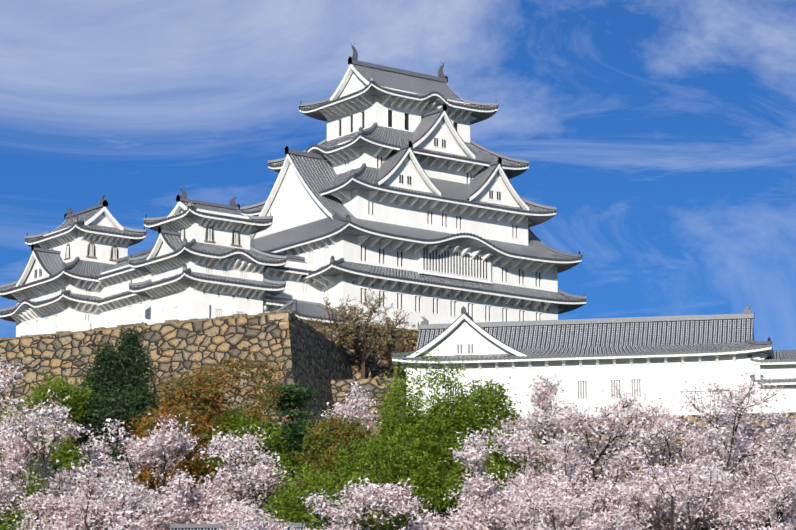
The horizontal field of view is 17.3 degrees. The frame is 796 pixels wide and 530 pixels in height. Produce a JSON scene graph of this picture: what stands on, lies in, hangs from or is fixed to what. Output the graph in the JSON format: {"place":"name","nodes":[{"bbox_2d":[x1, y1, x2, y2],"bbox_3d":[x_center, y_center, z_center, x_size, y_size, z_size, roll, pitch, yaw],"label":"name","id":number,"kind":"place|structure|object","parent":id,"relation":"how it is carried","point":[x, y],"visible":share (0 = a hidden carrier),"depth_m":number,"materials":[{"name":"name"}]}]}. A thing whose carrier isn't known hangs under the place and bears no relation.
{"place":"outdoors","nodes":[
{"label":"outdoors","id":0,"kind":"place"},
{"bbox_2d":[0,0,795,350],"label":"sky","id":1,"kind":"structure","parent":0,"point":[660,135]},
{"bbox_2d":[390,515,449,529],"bbox_3d":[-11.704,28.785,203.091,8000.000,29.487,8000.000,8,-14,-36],"label":"ground","id":2,"kind":"structure","parent":0,"point":[410,519],"depth_m":232.26,"materials":[{"name":"green plant"}]},
{"bbox_2d":[0,354,33,468],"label":"cherry tree","id":3,"kind":"object","parent":2,"relation":"on","point":[15,374],"depth_m":221.92,"materials":[{"name":"pink plant"}]},
{"bbox_2d":[0,394,60,495],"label":"cherry tree","id":4,"kind":"object","parent":2,"relation":"on","point":[34,454],"visible":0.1,"depth_m":204.53,"materials":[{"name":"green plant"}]},
{"bbox_2d":[0,465,63,529],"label":"bush","id":5,"kind":"object","parent":2,"relation":"on","point":[3,526],"visible":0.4,"depth_m":190.31,"materials":[{"name":"green plant"}]},
{"bbox_2d":[0,420,77,527],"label":"cherry tree","id":6,"kind":"object","parent":2,"relation":"on","point":[18,450],"visible":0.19,"depth_m":193.41,"materials":[{"name":"pink plant"}]},
{"bbox_2d":[17,369,97,497],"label":"young tree","id":7,"kind":"object","parent":2,"relation":"on","point":[65,456],"visible":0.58,"depth_m":216.50,"materials":[{"name":"green plant"}]},
{"bbox_2d":[0,389,129,529],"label":"cherry tree","id":8,"kind":"object","parent":2,"relation":"on","point":[61,509],"visible":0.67,"depth_m":190.64,"materials":[{"name":"pink plant"}]},
{"bbox_2d":[54,332,133,465],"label":"conifer tree","id":9,"kind":"object","parent":2,"relation":"on","point":[104,377],"visible":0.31,"depth_m":221.79,"materials":[{"name":"green plant"}]},
{"bbox_2d":[29,453,185,529],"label":"cherry tree","id":10,"kind":"object","parent":2,"relation":"on","point":[154,508],"visible":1,"depth_m":179.98,"materials":[{"name":"pink plant"}]},
{"bbox_2d":[83,364,162,495],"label":"dark tree","id":11,"kind":"object","parent":2,"relation":"on","point":[129,402],"visible":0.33,"depth_m":217.21,"materials":[{"name":"green plant"}]},
{"bbox_2d":[88,322,164,456],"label":"conifer tree","id":12,"kind":"object","parent":2,"relation":"on","point":[130,346],"visible":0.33,"depth_m":224.65,"materials":[{"name":"green plant"}]},
{"bbox_2d":[74,413,230,529],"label":"cherry tree","id":13,"kind":"object","parent":2,"relation":"on","point":[198,502],"visible":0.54,"depth_m":196.87,"materials":[{"name":"pink plant"}]},
{"bbox_2d":[123,402,220,511],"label":"bush","id":14,"kind":"object","parent":2,"relation":"on","point":[195,468],"visible":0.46,"depth_m":209.46,"materials":[{"name":"brown plant"}]},
{"bbox_2d":[0,313,352,517],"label":"stone wall","id":15,"kind":"structure","parent":2,"relation":"on","point":[314,359],"depth_m":252.93,"materials":[{"name":"beige stone"}]},
{"bbox_2d":[0,311,348,354],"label":"wall cap stones","id":16,"kind":"object","parent":15,"relation":"on","point":[175,321],"depth_m":255.47,"materials":[{"name":"stone"}]},
{"bbox_2d":[269,313,294,327],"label":"stone block","id":17,"kind":"structure","parent":15,"relation":"on","point":[280,316],"depth_m":248.32,"materials":[{"name":"beige stone"}]},
{"bbox_2d":[339,344,372,378],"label":"base stone","id":18,"kind":"object","parent":15,"relation":"on","point":[355,357],"visible":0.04,"depth_m":273.12,"materials":[{"name":"beige stone"}]},
{"bbox_2d":[93,249,351,342],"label":"corridors","id":19,"kind":"object","parent":18,"relation":"on","point":[119,302],"visible":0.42,"depth_m":280.38,"materials":[{"name":"paint"}]},
{"bbox_2d":[342,323,418,378],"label":"keep base stone","id":20,"kind":"object","parent":15,"relation":"on","point":[379,366],"depth_m":276.94,"materials":[{"name":"brown stone"}]},
{"bbox_2d":[240,44,586,329],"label":"keep","id":21,"kind":"structure","parent":20,"relation":"on","point":[396,188],"depth_m":288.09,"materials":[{"name":"paint"}]},
{"bbox_2d":[137,347,290,488],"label":"olive tree","id":22,"kind":"object","parent":2,"relation":"on","point":[208,400],"visible":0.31,"depth_m":215.37,"materials":[{"name":"brown plant"}]},
{"bbox_2d":[169,523,302,529],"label":"roof","id":23,"kind":"structure","parent":2,"relation":"on","point":[205,526],"depth_m":179.17,"materials":[{"name":"tile"}]},
{"bbox_2d":[180,401,301,506],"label":"bush","id":24,"kind":"object","parent":2,"relation":"on","point":[273,442],"visible":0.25,"depth_m":212.40,"materials":[{"name":"green plant"}]},
{"bbox_2d":[192,426,316,529],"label":"cherry tree","id":25,"kind":"object","parent":2,"relation":"on","point":[239,477],"visible":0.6,"depth_m":194.10,"materials":[{"name":"pink plant"}]},
{"bbox_2d":[203,505,305,529],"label":"cherry tree","id":26,"kind":"object","parent":2,"relation":"on","point":[246,525],"visible":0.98,"depth_m":175.30,"materials":[{"name":"pink plant"}]},
{"bbox_2d":[255,382,348,500],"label":"pine tree","id":27,"kind":"object","parent":2,"relation":"on","point":[297,427],"visible":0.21,"depth_m":226.42,"materials":[{"name":"green plant"}]},
{"bbox_2d":[257,457,392,529],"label":"bush","id":28,"kind":"object","parent":2,"relation":"on","point":[289,508],"visible":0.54,"depth_m":192.00,"materials":[{"name":"green plant"}]},
{"bbox_2d":[281,410,377,493],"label":"bush","id":29,"kind":"object","parent":2,"relation":"on","point":[316,441],"visible":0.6,"depth_m":218.58,"materials":[{"name":"green plant"}]},
{"bbox_2d":[312,380,389,475],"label":"cherry tree","id":30,"kind":"object","parent":2,"relation":"on","point":[357,407],"visible":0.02,"depth_m":231.13,"materials":[{"name":"pink plant"}]},
{"bbox_2d":[297,473,438,529],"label":"cherry tree","id":31,"kind":"object","parent":2,"relation":"on","point":[389,496],"visible":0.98,"depth_m":183.98,"materials":[{"name":"pink plant"}]},
{"bbox_2d":[330,378,406,485],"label":"stone wall","id":32,"kind":"structure","parent":2,"relation":"on","point":[338,388],"depth_m":260.32,"materials":[{"name":"beige stone"}]},
{"bbox_2d":[320,422,469,529],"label":"bush","id":33,"kind":"object","parent":2,"relation":"on","point":[421,474],"visible":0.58,"depth_m":199.97,"materials":[{"name":"green plant"}]},
{"bbox_2d":[359,347,502,488],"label":"young tree","id":34,"kind":"object","parent":2,"relation":"on","point":[419,419],"visible":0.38,"depth_m":210.09,"materials":[{"name":"green plant"}]},
{"bbox_2d":[398,425,504,521],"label":"bush","id":35,"kind":"object","parent":2,"relation":"on","point":[446,467],"visible":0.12,"depth_m":206.37,"materials":[{"name":"green plant"}]},
{"bbox_2d":[413,374,529,472],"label":"young tree","id":36,"kind":"object","parent":2,"relation":"on","point":[492,403],"visible":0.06,"depth_m":215.12,"materials":[{"name":"green plant"}]},
{"bbox_2d":[440,424,554,511],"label":"bush","id":37,"kind":"object","parent":2,"relation":"on","point":[506,465],"visible":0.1,"depth_m":204.76,"materials":[{"name":"green plant"}]},
{"bbox_2d":[408,422,595,529],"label":"cherry tree","id":38,"kind":"object","parent":2,"relation":"on","point":[482,515],"visible":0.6,"depth_m":190.24,"materials":[{"name":"pink plant"}]},
{"bbox_2d":[455,422,600,529],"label":"cherry tree","id":39,"kind":"object","parent":2,"relation":"on","point":[522,448],"visible":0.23,"depth_m":201.98,"materials":[{"name":"pink plant"}]},
{"bbox_2d":[493,368,585,481],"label":"cherry tree","id":40,"kind":"object","parent":2,"relation":"on","point":[543,402],"visible":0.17,"depth_m":212.27,"materials":[{"name":"pink plant"}]},
{"bbox_2d":[497,477,599,529],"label":"cherry tree","id":41,"kind":"object","parent":2,"relation":"on","point":[547,511],"visible":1,"depth_m":184.31,"materials":[{"name":"pink plant"}]},
{"bbox_2d":[506,381,689,529],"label":"cherry tree","id":42,"kind":"object","parent":2,"relation":"on","point":[581,486],"visible":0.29,"depth_m":197.03,"materials":[{"name":"pink plant"}]},
{"bbox_2d":[484,412,795,484],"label":"stone wall","id":43,"kind":"structure","parent":2,"relation":"on","point":[760,421],"depth_m":252.97,"materials":[{"name":"beige stone"}]},
{"bbox_2d":[391,305,795,420],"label":"long turret","id":44,"kind":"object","parent":43,"relation":"on","point":[652,358],"visible":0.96,"depth_m":257.21,"materials":[{"name":"paint"}]},
{"bbox_2d":[568,399,717,529],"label":"cherry tree","id":45,"kind":"object","parent":2,"relation":"on","point":[667,419],"visible":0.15,"depth_m":202.76,"materials":[{"name":"pink plant"}]},
{"bbox_2d":[574,430,754,529],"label":"cherry tree","id":46,"kind":"object","parent":2,"relation":"on","point":[698,493],"visible":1,"depth_m":183.74,"materials":[{"name":"pink plant"}]},
{"bbox_2d":[631,370,795,529],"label":"cherry tree","id":47,"kind":"object","parent":2,"relation":"on","point":[742,507],"visible":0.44,"depth_m":193.47,"materials":[{"name":"pink plant"}]},
{"bbox_2d":[678,426,795,529],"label":"cherry tree","id":48,"kind":"object","parent":2,"relation":"on","point":[738,445],"visible":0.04,"depth_m":200.06,"materials":[{"name":"pink plant"}]},
{"bbox_2d":[717,392,795,515],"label":"cherry tree","id":49,"kind":"object","parent":2,"relation":"on","point":[769,418],"visible":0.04,"depth_m":201.40,"materials":[{"name":"pink plant"}]},
{"bbox_2d":[733,448,795,529],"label":"cherry tree","id":50,"kind":"object","parent":2,"relation":"on","point":[788,490],"visible":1,"depth_m":183.19,"materials":[{"name":"pink plant"}]},
{"label":"terrace earth","id":51,"kind":"structure","parent":0,"visible":0},
{"bbox_2d":[0,195,146,336],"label":"castle turret","id":52,"kind":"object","parent":51,"relation":"on","point":[54,288],"visible":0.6,"depth_m":291.30,"materials":[{"name":"paint"}]},
{"bbox_2d":[129,186,286,324],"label":"castle turret","id":53,"kind":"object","parent":51,"relation":"on","point":[202,260],"visible":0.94,"depth_m":272.27,"materials":[{"name":"paint"}]},
{"bbox_2d":[303,297,364,346],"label":"bare tree","id":54,"kind":"object","parent":51,"relation":"on","point":[348,331],"visible":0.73,"depth_m":267.61,"materials":[{"name":"brown plant"}]},
{"bbox_2d":[321,289,411,378],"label":"bare tree","id":55,"kind":"object","parent":51,"relation":"on","point":[367,329],"visible":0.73,"depth_m":271.37,"materials":[{"name":"brown plant"}]},
{"bbox_2d":[368,317,419,377],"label":"bare tree","id":56,"kind":"object","parent":51,"relation":"on","point":[389,323],"visible":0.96,"depth_m":269.85,"materials":[{"name":"brown plant"}]}
]}

